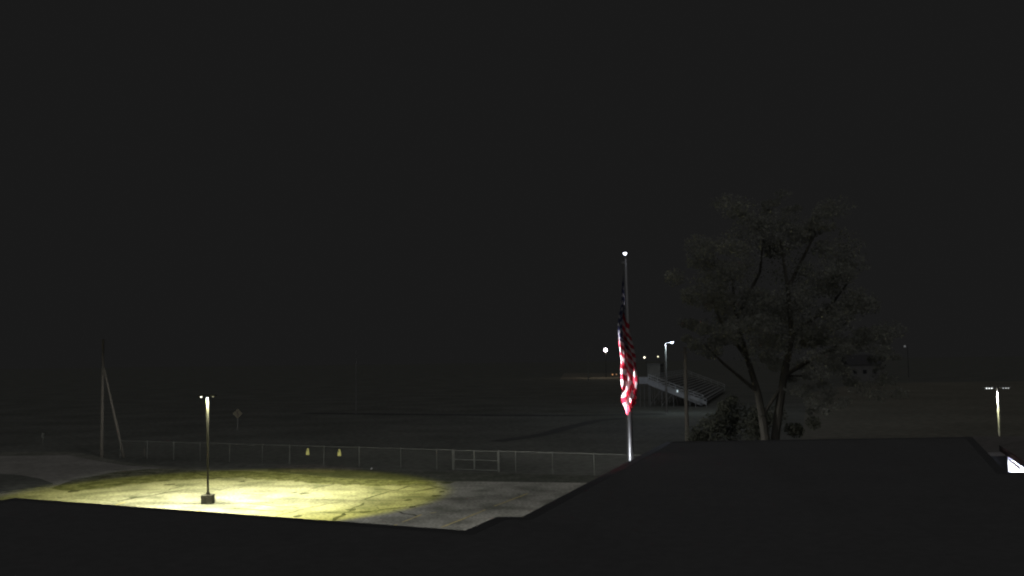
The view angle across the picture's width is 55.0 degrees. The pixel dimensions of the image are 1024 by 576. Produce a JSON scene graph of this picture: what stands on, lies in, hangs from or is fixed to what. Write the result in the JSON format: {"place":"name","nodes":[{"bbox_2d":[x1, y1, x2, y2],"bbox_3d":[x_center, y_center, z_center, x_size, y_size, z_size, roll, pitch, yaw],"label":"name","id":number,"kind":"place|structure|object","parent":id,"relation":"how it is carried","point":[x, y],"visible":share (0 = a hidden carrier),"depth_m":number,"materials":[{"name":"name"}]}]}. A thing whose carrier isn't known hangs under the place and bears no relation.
{"place":"outdoors","nodes":[
{"label":"outdoors","id":0,"kind":"place"},
{"bbox_2d":[0,473,52,492],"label":"lawn island","id":1,"kind":"structure","parent":0,"point":[9,483],"depth_m":81.85,"materials":[{"name":"green plant"}]},
{"bbox_2d":[0,455,155,481],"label":"driveway","id":2,"kind":"structure","parent":0,"point":[49,468],"depth_m":97.23,"materials":[{"name":"grey asphalt"}]},
{"bbox_2d":[0,452,267,470],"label":"gravel shoulder","id":3,"kind":"object","parent":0,"point":[88,456],"visible":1,"depth_m":103.20},
{"bbox_2d":[274,464,364,472],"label":"gravel strip","id":4,"kind":"object","parent":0,"point":[319,468],"visible":1,"depth_m":92.88,"materials":[{"name":"grey gravel"}]},
{"bbox_2d":[300,413,666,415],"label":"path","id":5,"kind":"structure","parent":0,"point":[485,414],"depth_m":179.68,"materials":[{"name":"grey asphalt"}]},
{"bbox_2d":[0,357,1023,475],"bbox_3d":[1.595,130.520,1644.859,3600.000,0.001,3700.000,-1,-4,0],"label":"ground","id":6,"kind":"structure","parent":0,"point":[60,408],"depth_m":206.07,"materials":[{"name":"green plant"}]},
{"bbox_2d":[100,339,124,457],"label":"utility pole","id":7,"kind":"object","parent":6,"relation":"on","point":[103,372],"visible":1,"depth_m":107.11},
{"bbox_2d":[233,409,242,429],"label":"warning sign","id":8,"kind":"object","parent":6,"relation":"on","point":[237,413],"visible":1,"depth_m":149.03,"materials":[{"name":"metal"}]},
{"bbox_2d":[0,468,585,529],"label":"parking lot","id":9,"kind":"structure","parent":6,"relation":"on","point":[458,500],"depth_m":72.67,"materials":[{"name":"grey asphalt"}]},
{"bbox_2d":[198,395,216,503],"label":"parking lot lamp","id":10,"kind":"object","parent":9,"relation":"on","point":[207,498],"visible":1,"depth_m":70.60,"materials":[{"name":"metal"}]},
{"bbox_2d":[57,472,449,520],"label":"pavement cracks","id":11,"kind":"object","parent":9,"relation":"on","point":[334,518],"visible":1,"depth_m":72.55,"materials":[{"name":"black asphalt"}]},
{"bbox_2d":[52,469,457,490],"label":"grass","id":12,"kind":"structure","parent":9,"relation":"on","point":[118,478],"depth_m":85.80,"materials":[{"name":"green plant"}]},
{"bbox_2d":[117,493,527,526],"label":"parking lines","id":13,"kind":"object","parent":9,"relation":"on","point":[405,520],"visible":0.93,"depth_m":64.95,"materials":[{"name":"white paint"}]},
{"bbox_2d":[622,253,633,460],"bbox_3d":[5.002,5.728,41.688,0.560,14.545,0.551,-1,-4,0],"label":"flagpole","id":14,"kind":"object","parent":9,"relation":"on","point":[630,456],"visible":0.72,"depth_m":41.69,"materials":[{"name":"metal"}]},
{"bbox_2d":[618,275,636,413],"bbox_3d":[4.886,2.315,41.597,0.780,6.000,0.753,-1,-4,0],"label":"flag","id":15,"kind":"object","parent":14,"relation":"hanging from","point":[628,365],"visible":1,"depth_m":41.51,"materials":[{"name":"fabric"}]},
{"bbox_2d":[120,440,635,475],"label":"chain link fence","id":16,"kind":"object","parent":6,"relation":"on","point":[452,457],"visible":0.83,"depth_m":92.19,"materials":[{"name":"metal"}]},
{"bbox_2d":[268,469,599,482],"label":"grass verge","id":17,"kind":"object","parent":6,"relation":"on","point":[421,475],"depth_m":85.26,"materials":[{"name":"green plant"}]},
{"bbox_2d":[0,437,1023,575],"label":"school building","id":18,"kind":"structure","parent":6,"relation":"on","point":[940,506],"depth_m":23.32,"materials":[{"name":"brick"}]},
{"bbox_2d":[647,363,664,399],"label":"press box","id":19,"kind":"object","parent":6,"relation":"on","point":[653,368],"visible":0.76,"depth_m":229.27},
{"bbox_2d":[664,341,673,413],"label":"field lamp","id":20,"kind":"object","parent":6,"relation":"on","point":[666,403],"visible":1,"depth_m":178.03,"materials":[{"name":"metal"}]},
{"bbox_2d":[639,370,724,406],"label":"bleachers","id":21,"kind":"object","parent":6,"relation":"on","point":[679,393],"visible":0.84,"depth_m":217.65,"materials":[{"name":"metal"}]},
{"bbox_2d":[680,347,689,440],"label":"utility post","id":22,"kind":"object","parent":6,"relation":"on","point":[685,352],"visible":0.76,"depth_m":117.24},
{"bbox_2d":[684,394,821,440],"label":"shrub","id":23,"kind":"object","parent":6,"relation":"on","point":[719,424],"visible":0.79,"depth_m":103.29,"materials":[{"name":"green plant"}]},
{"bbox_2d":[664,189,909,439],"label":"broadleaf tree","id":24,"kind":"object","parent":6,"relation":"on","point":[809,336],"visible":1,"depth_m":78.89,"materials":[{"name":"green plant"}]},
{"bbox_2d":[0,0,1023,368],"label":"sky","id":25,"kind":"structure","parent":0,"point":[184,183],"materials":[{"name":"black"}]},
{"bbox_2d":[492,418,624,441],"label":"path","id":26,"kind":"structure","parent":0,"point":[557,430],"depth_m":138.43,"materials":[{"name":"concrete"}]},
{"bbox_2d":[561,373,620,378],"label":"road","id":27,"kind":"structure","parent":0,"point":[585,376],"depth_m":573.47,"materials":[{"name":"grey asphalt"}]},
{"bbox_2d":[842,354,881,380],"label":"distant building","id":28,"kind":"structure","parent":0,"point":[864,368],"depth_m":394.10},
{"bbox_2d":[801,381,1023,438],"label":"dry field","id":29,"kind":"structure","parent":0,"point":[944,409],"depth_m":170.06,"materials":[{"name":"brown plant"}]},
{"bbox_2d":[982,387,1011,435],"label":"parking lot lamp","id":30,"kind":"object","parent":29,"relation":"on","point":[997,404],"visible":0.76,"depth_m":96.26,"materials":[{"name":"metal"}]},
{"bbox_2d":[973,436,1023,471],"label":"annex building","id":31,"kind":"structure","parent":0,"point":[989,445],"depth_m":54.78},
{"bbox_2d":[998,441,1023,471],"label":"hall building","id":32,"kind":"structure","parent":0,"point":[1013,452],"depth_m":43.15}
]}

